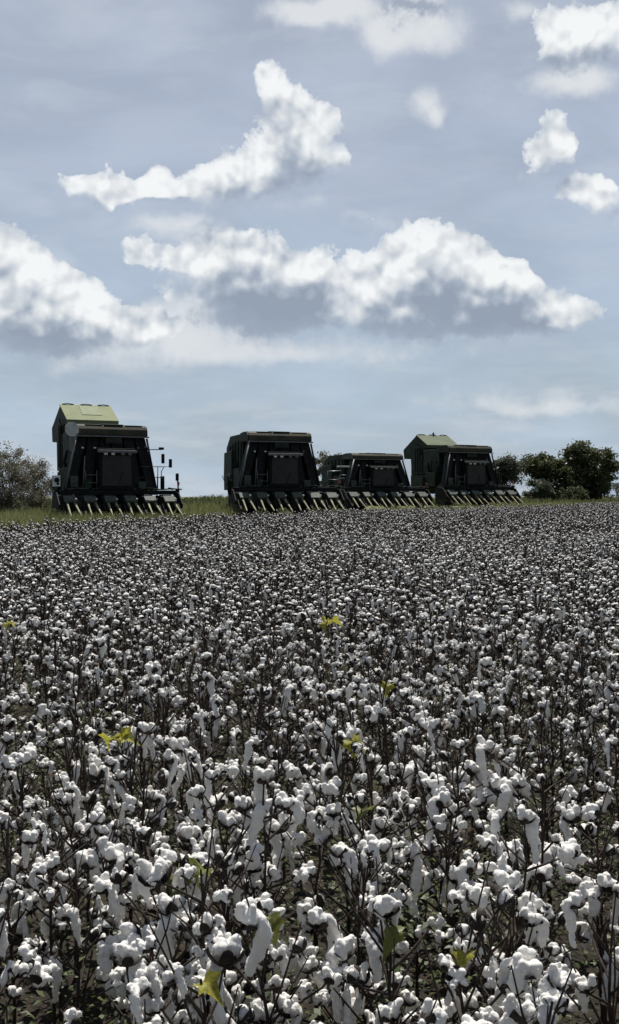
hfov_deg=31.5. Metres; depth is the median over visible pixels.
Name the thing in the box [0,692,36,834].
cotton plant
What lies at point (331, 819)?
cotton plant
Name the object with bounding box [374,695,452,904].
cotton plant
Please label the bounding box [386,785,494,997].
cotton plant
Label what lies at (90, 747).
cotton plant
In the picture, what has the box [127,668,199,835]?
cotton plant
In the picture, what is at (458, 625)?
cotton plant
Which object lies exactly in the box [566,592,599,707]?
cotton plant
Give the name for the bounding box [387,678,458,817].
cotton plant
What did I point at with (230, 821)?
cotton plant
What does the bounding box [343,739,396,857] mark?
cotton plant
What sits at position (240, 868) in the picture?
cotton plant
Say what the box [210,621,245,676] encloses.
cotton plant
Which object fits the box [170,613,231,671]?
cotton plant
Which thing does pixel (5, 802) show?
cotton plant
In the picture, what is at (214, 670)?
cotton plant
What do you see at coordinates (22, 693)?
cotton plant
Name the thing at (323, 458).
scrub tree
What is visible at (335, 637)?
cotton plant
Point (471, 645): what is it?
cotton plant
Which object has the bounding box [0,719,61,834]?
cotton plant
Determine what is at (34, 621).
cotton plant
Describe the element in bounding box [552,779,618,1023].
cotton plant
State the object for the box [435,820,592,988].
cotton plant
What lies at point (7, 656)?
cotton plant
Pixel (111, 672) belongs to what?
cotton plant
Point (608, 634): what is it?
cotton plant
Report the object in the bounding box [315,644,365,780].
cotton plant
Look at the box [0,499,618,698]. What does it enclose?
cotton field
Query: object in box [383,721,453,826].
cotton plant
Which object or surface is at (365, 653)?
cotton plant
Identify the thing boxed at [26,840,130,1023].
cotton plant
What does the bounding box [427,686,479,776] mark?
cotton plant
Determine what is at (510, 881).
cotton plant
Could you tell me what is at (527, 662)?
cotton plant
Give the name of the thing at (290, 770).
cotton plant
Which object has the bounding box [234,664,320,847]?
cotton plant
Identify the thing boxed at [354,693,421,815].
cotton plant
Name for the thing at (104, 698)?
cotton plant
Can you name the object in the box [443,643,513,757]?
cotton plant
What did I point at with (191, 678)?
cotton plant
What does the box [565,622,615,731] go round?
cotton plant
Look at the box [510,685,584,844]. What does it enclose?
cotton plant
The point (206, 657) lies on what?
cotton plant
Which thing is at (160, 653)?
cotton plant
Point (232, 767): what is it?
cotton plant
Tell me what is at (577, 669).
cotton plant
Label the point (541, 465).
broad tree
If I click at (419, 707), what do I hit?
cotton plant
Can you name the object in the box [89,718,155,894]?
cotton plant
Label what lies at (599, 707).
cotton plant
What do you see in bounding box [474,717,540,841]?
cotton plant
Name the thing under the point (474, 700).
cotton plant
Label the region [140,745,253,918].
cotton plant
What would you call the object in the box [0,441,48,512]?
grey shrub
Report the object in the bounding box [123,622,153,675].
cotton plant
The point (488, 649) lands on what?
cotton plant
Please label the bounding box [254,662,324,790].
cotton plant
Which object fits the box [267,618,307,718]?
cotton plant
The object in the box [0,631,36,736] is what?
cotton plant
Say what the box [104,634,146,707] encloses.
cotton plant
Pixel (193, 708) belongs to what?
cotton plant
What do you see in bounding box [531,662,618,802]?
cotton plant
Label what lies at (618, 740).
cotton plant
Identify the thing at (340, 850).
cotton plant
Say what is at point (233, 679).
cotton plant
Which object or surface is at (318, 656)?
cotton plant
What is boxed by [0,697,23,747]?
cotton plant
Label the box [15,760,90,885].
cotton plant
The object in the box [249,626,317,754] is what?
cotton plant
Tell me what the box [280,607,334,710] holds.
cotton plant
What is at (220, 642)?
cotton plant
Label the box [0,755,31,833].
cotton plant
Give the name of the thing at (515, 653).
cotton plant
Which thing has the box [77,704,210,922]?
cotton plant
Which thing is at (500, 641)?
cotton plant
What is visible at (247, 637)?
cotton plant
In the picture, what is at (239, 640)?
cotton plant
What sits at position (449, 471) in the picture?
cotton picker
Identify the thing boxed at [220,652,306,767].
cotton plant
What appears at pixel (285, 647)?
cotton plant
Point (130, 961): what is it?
cotton plant
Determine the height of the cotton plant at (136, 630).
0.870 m
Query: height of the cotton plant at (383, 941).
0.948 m
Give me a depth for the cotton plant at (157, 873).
2.98 m
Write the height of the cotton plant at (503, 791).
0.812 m
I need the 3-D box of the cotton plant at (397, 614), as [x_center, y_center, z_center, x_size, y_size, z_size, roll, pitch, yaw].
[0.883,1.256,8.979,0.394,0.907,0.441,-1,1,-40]
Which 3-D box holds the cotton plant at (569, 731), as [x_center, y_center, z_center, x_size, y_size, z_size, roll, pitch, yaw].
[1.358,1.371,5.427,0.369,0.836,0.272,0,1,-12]
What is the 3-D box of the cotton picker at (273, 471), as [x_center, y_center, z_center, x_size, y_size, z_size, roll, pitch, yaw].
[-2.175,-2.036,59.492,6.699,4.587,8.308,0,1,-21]
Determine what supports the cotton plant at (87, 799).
on the ground at (42, 1013)
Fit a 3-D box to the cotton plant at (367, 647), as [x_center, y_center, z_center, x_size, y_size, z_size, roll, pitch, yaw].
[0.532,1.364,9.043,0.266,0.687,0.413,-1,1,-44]
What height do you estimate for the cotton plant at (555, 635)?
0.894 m
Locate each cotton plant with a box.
[0,604,49,714]
[0,616,31,712]
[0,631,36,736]
[0,640,30,744]
[0,653,18,696]
[0,673,5,717]
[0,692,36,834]
[0,695,49,785]
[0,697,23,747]
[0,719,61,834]
[0,722,67,939]
[0,732,48,843]
[0,755,17,861]
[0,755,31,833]
[0,805,57,1023]
[0,860,57,1018]
[1,641,34,699]
[1,644,13,697]
[6,822,114,1023]
[6,1001,7,1023]
[7,610,70,705]
[9,809,117,1023]
[11,764,134,978]
[15,603,53,711]
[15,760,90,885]
[16,611,71,692]
[17,642,77,794]
[19,676,70,786]
[21,611,67,703]
[21,628,75,756]
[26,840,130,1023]
[33,642,103,752]
[33,657,98,774]
[36,615,90,720]
[42,614,106,720]
[43,625,90,682]
[43,713,145,898]
[43,730,130,928]
[44,634,106,781]
[52,626,91,684]
[52,652,107,758]
[54,606,108,725]
[54,645,104,736]
[54,709,119,804]
[54,709,138,843]
[55,724,112,878]
[64,940,189,1023]
[69,659,119,763]
[70,653,124,745]
[73,614,110,701]
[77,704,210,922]
[78,802,145,1015]
[81,643,133,733]
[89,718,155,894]
[90,740,192,958]
[91,600,129,700]
[91,826,207,1021]
[97,642,152,722]
[99,670,142,817]
[101,824,262,1011]
[103,687,182,849]
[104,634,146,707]
[106,623,143,698]
[107,895,223,1023]
[115,619,157,723]
[117,635,160,721]
[119,642,161,721]
[120,716,197,827]
[121,682,172,784]
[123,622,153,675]
[127,657,206,826]
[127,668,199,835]
[131,655,198,770]
[133,911,254,1023]
[134,648,183,734]
[134,658,193,764]
[135,624,196,723]
[135,818,302,1023]
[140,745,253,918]
[141,709,230,852]
[141,795,280,1013]
[142,619,182,705]
[143,844,298,1023]
[144,645,221,813]
[151,641,191,714]
[154,667,232,823]
[158,608,203,695]
[162,709,238,908]
[164,650,222,781]
[168,682,212,782]
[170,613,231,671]
[173,866,364,1023]
[174,765,319,1001]
[176,642,231,740]
[177,769,285,932]
[181,650,236,749]
[184,602,222,675]
[186,634,243,745]
[186,670,248,769]
[190,664,232,759]
[193,621,242,731]
[193,631,254,745]
[197,596,243,690]
[203,621,244,708]
[208,680,305,801]
[208,701,300,847]
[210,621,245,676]
[218,676,279,792]
[219,627,275,732]
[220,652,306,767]
[220,724,304,900]
[221,664,287,751]
[221,680,295,777]
[224,622,276,705]
[226,758,297,869]
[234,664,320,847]
[235,623,271,710]
[236,635,280,729]
[242,626,298,737]
[248,600,282,693]
[248,683,304,782]
[249,625,283,707]
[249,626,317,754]
[250,646,335,789]
[253,713,317,878]
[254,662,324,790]
[254,769,366,1007]
[256,634,302,684]
[263,687,357,805]
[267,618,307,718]
[274,622,310,735]
[276,664,323,745]
[277,899,418,1023]
[279,678,335,817]
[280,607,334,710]
[280,705,407,935]
[282,626,327,708]
[283,603,363,706]
[291,625,328,713]
[291,678,351,798]
[291,769,435,1019]
[296,833,409,996]
[297,634,341,703]
[298,627,340,706]
[298,682,363,803]
[306,652,346,754]
[311,996,447,1023]
[314,615,345,700]
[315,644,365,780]
[317,697,401,894]
[322,615,355,674]
[324,737,386,868]
[326,855,465,1023]
[329,687,429,815]
[330,601,363,668]
[335,618,375,719]
[338,735,435,925]
[339,641,377,739]
[340,742,430,895]
[342,653,402,769]
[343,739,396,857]
[345,617,388,702]
[350,640,388,717]
[351,617,403,730]
[352,624,409,756]
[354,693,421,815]
[357,657,440,839]
[362,648,414,718]
[363,621,419,754]
[368,598,414,711]
[368,801,462,1014]
[372,629,421,729]
[373,859,544,1023]
[374,645,445,744]
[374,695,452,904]
[376,686,453,833]
[378,616,405,719]
[380,603,422,660]
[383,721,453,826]
[384,592,418,690]
[384,611,446,680]
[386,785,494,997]
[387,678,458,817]
[388,666,438,798]
[389,756,490,977]
[390,662,438,745]
[394,612,457,695]
[396,597,452,700]
[399,687,455,799]
[409,630,454,721]
[414,615,463,730]
[414,657,475,761]
[416,602,444,712]
[418,710,512,915]
[418,759,512,961]
[425,638,491,737]
[426,606,460,702]
[426,640,468,748]
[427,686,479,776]
[428,671,522,854]
[431,625,470,703]
[434,632,490,774]
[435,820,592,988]
[439,595,480,668]
[440,652,491,752]
[442,619,477,691]
[442,652,507,752]
[442,863,579,1023]
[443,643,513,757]
[444,882,580,1023]
[446,626,491,724]
[446,718,525,879]
[451,664,519,807]
[456,963,574,1023]
[464,804,618,1021]
[467,634,507,722]
[468,687,534,835]
[469,720,596,947]
[471,589,501,707]
[472,612,525,683]
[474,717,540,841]
[475,979,538,1023]
[476,772,598,980]
[477,627,518,733]
[478,618,529,745]
[485,630,525,732]
[488,647,541,764]
[489,659,559,766]
[491,679,594,902]
[496,616,538,733]
[500,730,590,933]
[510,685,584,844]
[513,631,574,740]
[513,664,587,739]
[517,625,567,714]
[518,609,572,675]
[518,628,553,716]
[522,682,596,833]
[525,625,568,740]
[526,598,568,681]
[529,655,586,777]
[530,611,575,716]
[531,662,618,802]
[533,661,618,799]
[540,706,618,871]
[543,889,618,1023]
[545,618,606,720]
[546,808,618,1023]
[548,615,584,693]
[551,657,618,753]
[552,632,605,730]
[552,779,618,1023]
[554,725,618,853]
[555,609,605,683]
[560,650,605,756]
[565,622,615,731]
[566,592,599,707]
[578,610,618,696]
[578,704,618,880]
[581,650,618,788]
[582,648,618,784]
[584,639,618,716]
[584,701,618,786]
[585,802,618,934]
[589,610,617,694]
[592,664,618,769]
[604,628,618,663]
[605,734,618,858]
[606,651,618,709]
[609,729,618,767]
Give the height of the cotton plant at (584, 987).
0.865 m
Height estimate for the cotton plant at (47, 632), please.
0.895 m
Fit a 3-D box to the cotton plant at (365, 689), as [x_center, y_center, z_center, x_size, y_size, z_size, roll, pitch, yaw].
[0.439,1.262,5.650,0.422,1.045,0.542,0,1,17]
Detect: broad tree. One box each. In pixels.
[520,451,577,493]
[555,440,618,500]
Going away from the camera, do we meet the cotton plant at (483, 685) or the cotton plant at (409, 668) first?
the cotton plant at (483, 685)
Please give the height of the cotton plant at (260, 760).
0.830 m
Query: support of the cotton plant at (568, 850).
on the ground at (42, 1013)
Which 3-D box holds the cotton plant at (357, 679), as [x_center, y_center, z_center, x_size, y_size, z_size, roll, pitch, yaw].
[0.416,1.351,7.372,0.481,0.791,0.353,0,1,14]
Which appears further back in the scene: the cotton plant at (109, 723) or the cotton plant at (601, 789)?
the cotton plant at (109, 723)
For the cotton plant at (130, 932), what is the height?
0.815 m
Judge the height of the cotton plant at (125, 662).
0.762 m
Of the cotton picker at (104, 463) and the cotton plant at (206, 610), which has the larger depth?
the cotton picker at (104, 463)
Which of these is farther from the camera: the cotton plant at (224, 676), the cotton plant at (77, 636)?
the cotton plant at (77, 636)
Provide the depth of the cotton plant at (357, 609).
9.83 m
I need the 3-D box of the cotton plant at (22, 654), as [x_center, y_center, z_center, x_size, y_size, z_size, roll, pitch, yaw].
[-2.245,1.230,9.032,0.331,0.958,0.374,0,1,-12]
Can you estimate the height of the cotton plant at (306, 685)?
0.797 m
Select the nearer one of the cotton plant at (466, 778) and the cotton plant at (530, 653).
the cotton plant at (466, 778)
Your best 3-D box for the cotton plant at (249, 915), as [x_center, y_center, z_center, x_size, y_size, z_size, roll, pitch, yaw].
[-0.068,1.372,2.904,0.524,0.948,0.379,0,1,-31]
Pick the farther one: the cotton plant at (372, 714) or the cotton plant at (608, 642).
the cotton plant at (608, 642)
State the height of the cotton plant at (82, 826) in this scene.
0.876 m
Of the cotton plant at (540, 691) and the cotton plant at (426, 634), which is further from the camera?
the cotton plant at (426, 634)
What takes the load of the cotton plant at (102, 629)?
on the ground at (42, 1013)
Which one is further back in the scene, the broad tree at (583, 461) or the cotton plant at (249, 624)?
the broad tree at (583, 461)
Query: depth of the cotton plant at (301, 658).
8.54 m
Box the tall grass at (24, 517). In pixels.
[0,497,618,533]
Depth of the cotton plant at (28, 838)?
3.56 m
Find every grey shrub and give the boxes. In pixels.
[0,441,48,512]
[4,457,54,511]
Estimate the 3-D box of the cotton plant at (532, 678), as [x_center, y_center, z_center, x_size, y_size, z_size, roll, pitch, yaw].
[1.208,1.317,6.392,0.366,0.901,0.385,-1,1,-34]
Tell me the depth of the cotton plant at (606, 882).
3.52 m
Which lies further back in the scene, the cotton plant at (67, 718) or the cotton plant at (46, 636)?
the cotton plant at (46, 636)
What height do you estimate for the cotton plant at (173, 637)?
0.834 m
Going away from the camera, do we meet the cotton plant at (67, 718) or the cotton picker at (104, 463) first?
the cotton plant at (67, 718)
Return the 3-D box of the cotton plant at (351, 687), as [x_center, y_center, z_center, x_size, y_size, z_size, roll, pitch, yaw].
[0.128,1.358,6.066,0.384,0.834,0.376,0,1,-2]
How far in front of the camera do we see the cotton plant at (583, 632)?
7.89 m
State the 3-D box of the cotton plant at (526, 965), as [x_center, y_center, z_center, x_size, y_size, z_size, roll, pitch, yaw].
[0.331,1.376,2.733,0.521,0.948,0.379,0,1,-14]
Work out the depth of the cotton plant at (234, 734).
6.08 m
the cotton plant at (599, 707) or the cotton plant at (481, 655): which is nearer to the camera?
the cotton plant at (599, 707)
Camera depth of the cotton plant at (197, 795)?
4.08 m
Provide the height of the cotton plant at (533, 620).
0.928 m
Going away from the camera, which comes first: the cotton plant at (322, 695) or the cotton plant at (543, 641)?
the cotton plant at (322, 695)
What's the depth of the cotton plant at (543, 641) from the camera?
8.17 m
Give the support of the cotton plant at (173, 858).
on the ground at (42, 1013)
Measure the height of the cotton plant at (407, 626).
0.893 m
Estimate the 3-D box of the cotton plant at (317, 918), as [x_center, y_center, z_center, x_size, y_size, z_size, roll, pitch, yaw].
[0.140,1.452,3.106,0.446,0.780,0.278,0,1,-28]
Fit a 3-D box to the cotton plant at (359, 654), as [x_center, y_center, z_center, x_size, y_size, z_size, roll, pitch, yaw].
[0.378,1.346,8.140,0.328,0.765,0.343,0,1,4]
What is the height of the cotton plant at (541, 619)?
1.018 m
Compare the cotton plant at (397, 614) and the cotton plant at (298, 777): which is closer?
the cotton plant at (298, 777)
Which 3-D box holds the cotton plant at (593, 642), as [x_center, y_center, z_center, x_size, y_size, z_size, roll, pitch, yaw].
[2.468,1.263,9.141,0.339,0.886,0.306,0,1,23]
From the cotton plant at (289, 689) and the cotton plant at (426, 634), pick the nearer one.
the cotton plant at (289, 689)
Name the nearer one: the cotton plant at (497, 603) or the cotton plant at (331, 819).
the cotton plant at (331, 819)
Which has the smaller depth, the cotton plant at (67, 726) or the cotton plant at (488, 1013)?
the cotton plant at (488, 1013)
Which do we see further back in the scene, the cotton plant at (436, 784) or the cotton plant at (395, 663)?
the cotton plant at (395, 663)
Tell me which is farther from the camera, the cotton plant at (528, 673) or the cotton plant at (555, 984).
the cotton plant at (528, 673)
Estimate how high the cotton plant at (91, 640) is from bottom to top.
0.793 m
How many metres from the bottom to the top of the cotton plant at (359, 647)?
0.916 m
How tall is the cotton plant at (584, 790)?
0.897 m
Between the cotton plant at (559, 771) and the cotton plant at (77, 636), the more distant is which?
the cotton plant at (77, 636)
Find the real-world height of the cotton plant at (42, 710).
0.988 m
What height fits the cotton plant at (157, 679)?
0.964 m
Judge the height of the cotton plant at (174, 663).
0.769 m
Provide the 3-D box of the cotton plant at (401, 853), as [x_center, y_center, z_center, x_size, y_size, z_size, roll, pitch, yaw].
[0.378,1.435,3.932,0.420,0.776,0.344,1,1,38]
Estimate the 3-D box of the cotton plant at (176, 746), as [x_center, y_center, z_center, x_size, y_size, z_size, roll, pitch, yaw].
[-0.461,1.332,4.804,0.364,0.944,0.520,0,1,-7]
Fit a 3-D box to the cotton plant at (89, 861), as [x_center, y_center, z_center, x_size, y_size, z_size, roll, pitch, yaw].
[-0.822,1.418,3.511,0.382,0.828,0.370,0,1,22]
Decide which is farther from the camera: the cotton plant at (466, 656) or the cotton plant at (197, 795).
the cotton plant at (466, 656)
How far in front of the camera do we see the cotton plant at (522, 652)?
8.04 m
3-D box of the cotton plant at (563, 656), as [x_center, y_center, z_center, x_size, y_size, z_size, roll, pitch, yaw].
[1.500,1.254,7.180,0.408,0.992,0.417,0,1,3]
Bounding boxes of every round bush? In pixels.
[521,477,554,500]
[546,484,589,501]
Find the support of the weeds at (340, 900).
on the ground at (42, 1013)
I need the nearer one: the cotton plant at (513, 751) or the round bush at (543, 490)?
the cotton plant at (513, 751)
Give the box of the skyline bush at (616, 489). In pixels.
[599,482,618,498]
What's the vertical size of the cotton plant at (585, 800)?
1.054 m
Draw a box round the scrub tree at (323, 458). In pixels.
[315,451,340,491]
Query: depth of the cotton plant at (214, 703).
5.43 m
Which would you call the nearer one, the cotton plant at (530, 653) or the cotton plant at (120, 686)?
the cotton plant at (530, 653)
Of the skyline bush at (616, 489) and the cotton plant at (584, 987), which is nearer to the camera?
the cotton plant at (584, 987)
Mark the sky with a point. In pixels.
(356, 226)
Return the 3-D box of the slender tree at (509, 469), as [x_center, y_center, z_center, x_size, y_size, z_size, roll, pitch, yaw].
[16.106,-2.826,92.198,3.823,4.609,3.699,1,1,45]
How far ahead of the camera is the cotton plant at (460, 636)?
9.36 m
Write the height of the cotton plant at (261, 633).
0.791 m
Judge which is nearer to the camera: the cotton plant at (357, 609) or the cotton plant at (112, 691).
the cotton plant at (112, 691)
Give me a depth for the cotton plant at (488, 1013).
2.61 m
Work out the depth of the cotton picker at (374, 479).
67.91 m
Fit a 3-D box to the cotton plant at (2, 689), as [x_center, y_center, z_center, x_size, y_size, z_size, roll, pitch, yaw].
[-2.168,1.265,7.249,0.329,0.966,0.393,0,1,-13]
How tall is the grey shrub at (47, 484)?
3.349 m
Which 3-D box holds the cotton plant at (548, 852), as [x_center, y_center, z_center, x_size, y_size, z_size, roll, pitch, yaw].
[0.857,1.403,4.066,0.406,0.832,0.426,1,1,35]
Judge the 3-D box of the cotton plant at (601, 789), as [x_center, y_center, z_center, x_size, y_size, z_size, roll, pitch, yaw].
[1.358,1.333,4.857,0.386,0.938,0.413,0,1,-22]
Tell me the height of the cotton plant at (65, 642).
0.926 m
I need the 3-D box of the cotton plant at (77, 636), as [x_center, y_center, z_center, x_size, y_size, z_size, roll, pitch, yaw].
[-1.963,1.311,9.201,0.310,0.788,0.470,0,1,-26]
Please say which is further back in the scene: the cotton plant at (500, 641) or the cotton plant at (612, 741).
the cotton plant at (500, 641)
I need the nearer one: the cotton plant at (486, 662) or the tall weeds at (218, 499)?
the cotton plant at (486, 662)
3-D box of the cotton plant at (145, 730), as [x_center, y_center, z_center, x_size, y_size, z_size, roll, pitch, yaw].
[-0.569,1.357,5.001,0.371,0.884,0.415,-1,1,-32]
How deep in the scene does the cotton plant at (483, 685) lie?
6.48 m
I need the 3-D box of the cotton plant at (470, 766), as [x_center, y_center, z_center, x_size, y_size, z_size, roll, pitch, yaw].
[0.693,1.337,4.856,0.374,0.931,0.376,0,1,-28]
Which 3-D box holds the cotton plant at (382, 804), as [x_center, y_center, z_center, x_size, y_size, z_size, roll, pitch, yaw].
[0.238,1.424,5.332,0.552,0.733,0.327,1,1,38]
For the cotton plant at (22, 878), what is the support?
on the ground at (42, 1013)
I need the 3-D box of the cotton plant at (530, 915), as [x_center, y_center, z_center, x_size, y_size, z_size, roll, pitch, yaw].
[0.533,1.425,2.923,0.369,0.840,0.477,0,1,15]
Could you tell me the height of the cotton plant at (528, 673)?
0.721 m
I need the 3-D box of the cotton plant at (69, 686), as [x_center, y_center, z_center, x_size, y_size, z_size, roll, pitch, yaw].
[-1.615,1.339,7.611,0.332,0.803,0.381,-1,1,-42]
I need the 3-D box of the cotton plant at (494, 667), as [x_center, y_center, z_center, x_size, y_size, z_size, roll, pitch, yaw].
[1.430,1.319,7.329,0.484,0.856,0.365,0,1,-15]
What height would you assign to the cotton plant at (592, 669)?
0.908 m
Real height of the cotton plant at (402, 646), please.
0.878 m
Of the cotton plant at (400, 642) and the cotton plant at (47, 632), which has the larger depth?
the cotton plant at (47, 632)
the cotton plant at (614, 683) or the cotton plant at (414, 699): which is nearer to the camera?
the cotton plant at (414, 699)
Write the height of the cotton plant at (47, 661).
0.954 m
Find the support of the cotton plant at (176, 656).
on the ground at (42, 1013)
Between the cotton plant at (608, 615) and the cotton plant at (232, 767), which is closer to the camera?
the cotton plant at (232, 767)
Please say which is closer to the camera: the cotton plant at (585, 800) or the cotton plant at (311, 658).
the cotton plant at (585, 800)
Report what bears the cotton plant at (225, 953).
on the ground at (42, 1013)
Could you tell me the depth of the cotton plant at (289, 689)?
6.25 m
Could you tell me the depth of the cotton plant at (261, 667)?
7.18 m
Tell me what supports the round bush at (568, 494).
on the ground at (42, 1013)
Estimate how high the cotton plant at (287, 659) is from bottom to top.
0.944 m
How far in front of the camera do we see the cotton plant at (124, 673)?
7.78 m
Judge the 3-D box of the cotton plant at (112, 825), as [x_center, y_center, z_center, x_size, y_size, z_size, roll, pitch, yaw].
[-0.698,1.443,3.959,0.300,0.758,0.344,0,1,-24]
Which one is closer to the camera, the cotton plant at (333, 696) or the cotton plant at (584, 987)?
the cotton plant at (584, 987)
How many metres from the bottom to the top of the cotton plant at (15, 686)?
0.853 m
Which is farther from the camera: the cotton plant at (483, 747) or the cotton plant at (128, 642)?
the cotton plant at (128, 642)
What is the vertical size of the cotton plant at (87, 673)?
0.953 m
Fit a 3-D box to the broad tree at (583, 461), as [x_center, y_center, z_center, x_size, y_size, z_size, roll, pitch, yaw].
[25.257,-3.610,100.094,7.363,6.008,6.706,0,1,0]
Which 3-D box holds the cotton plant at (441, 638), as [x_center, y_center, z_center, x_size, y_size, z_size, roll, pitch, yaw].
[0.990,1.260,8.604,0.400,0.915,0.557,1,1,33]
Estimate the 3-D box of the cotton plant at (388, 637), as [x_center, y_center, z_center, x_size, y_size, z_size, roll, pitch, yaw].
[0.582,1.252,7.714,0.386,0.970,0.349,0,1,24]
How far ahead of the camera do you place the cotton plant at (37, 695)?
7.84 m
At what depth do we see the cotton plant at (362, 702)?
5.89 m
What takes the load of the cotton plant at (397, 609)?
on the ground at (42, 1013)
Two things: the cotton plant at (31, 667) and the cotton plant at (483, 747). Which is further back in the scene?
the cotton plant at (31, 667)
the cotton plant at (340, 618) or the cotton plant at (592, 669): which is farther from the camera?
the cotton plant at (340, 618)
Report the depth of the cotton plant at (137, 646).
9.02 m
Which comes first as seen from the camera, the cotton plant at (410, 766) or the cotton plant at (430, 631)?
the cotton plant at (410, 766)
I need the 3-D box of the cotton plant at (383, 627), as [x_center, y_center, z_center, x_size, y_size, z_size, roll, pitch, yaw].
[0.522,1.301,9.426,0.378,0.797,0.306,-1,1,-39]
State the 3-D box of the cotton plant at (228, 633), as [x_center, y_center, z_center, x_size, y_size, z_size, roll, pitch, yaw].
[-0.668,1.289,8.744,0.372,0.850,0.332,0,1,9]
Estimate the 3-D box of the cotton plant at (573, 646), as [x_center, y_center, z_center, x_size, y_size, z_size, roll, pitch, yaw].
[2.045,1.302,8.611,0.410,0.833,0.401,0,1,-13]
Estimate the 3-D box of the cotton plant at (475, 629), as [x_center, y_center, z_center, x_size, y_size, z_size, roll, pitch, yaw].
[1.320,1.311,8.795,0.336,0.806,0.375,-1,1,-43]
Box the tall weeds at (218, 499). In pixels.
[3,495,618,512]
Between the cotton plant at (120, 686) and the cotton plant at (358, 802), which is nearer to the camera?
the cotton plant at (358, 802)
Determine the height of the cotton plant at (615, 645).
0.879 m
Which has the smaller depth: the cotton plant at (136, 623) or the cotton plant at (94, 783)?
the cotton plant at (94, 783)
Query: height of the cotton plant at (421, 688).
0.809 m
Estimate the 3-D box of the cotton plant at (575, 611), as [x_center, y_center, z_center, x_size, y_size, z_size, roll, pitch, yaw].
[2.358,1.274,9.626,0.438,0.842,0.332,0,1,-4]
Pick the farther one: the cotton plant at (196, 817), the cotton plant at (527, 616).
the cotton plant at (527, 616)
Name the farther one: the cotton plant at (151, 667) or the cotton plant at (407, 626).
the cotton plant at (407, 626)
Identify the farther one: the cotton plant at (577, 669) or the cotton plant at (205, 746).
the cotton plant at (577, 669)
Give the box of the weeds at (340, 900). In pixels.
[0,578,618,1023]
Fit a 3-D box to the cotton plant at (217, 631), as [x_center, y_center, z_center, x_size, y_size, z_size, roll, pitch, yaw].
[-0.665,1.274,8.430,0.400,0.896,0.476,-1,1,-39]
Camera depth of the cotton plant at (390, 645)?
7.53 m
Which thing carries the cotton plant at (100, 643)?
on the ground at (42, 1013)
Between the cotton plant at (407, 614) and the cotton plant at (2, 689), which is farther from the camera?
the cotton plant at (407, 614)
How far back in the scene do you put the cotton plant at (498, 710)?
5.95 m
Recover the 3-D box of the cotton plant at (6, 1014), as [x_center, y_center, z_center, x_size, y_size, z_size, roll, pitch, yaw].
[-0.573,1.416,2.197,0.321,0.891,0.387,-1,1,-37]
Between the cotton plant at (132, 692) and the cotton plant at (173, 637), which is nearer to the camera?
the cotton plant at (132, 692)
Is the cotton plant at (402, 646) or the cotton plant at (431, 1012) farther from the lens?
the cotton plant at (402, 646)
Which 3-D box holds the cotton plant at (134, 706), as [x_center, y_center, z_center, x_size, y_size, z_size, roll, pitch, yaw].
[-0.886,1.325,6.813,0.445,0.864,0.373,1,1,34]
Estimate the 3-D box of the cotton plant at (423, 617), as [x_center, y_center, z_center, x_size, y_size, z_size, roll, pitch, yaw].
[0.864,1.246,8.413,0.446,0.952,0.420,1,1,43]
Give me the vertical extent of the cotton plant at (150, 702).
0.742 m
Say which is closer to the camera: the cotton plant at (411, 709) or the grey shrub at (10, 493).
the cotton plant at (411, 709)
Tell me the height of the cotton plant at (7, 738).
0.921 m
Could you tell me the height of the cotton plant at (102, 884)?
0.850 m
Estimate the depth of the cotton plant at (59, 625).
8.46 m
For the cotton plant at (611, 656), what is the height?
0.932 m
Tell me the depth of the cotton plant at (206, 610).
9.75 m
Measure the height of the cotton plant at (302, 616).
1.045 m
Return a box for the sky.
[0,0,618,496]
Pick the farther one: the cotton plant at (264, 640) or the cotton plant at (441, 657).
the cotton plant at (264, 640)
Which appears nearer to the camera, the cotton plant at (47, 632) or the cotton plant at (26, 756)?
the cotton plant at (26, 756)
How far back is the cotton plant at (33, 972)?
2.94 m
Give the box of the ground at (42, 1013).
[0,497,618,1023]
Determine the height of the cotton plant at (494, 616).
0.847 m
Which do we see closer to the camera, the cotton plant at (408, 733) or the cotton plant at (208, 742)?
the cotton plant at (408, 733)
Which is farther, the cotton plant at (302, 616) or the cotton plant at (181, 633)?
the cotton plant at (181, 633)
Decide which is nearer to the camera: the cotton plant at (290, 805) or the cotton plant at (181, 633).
the cotton plant at (290, 805)
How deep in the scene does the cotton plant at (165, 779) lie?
4.27 m
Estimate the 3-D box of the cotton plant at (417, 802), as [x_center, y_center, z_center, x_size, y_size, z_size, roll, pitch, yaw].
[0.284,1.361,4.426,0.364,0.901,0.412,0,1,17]
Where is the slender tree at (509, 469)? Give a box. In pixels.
[492,451,526,487]
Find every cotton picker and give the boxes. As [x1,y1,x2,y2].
[52,403,182,516]
[222,431,344,515]
[322,453,434,509]
[403,432,523,507]
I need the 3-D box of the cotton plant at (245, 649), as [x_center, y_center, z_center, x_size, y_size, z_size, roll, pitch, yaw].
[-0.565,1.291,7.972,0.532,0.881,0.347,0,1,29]
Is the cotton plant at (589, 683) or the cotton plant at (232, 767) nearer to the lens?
the cotton plant at (232, 767)
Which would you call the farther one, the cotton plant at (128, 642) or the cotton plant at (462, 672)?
the cotton plant at (128, 642)
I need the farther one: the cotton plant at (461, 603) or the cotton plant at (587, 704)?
the cotton plant at (461, 603)
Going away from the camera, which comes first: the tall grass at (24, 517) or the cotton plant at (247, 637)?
the cotton plant at (247, 637)
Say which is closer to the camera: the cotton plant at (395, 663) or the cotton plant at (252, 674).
the cotton plant at (252, 674)

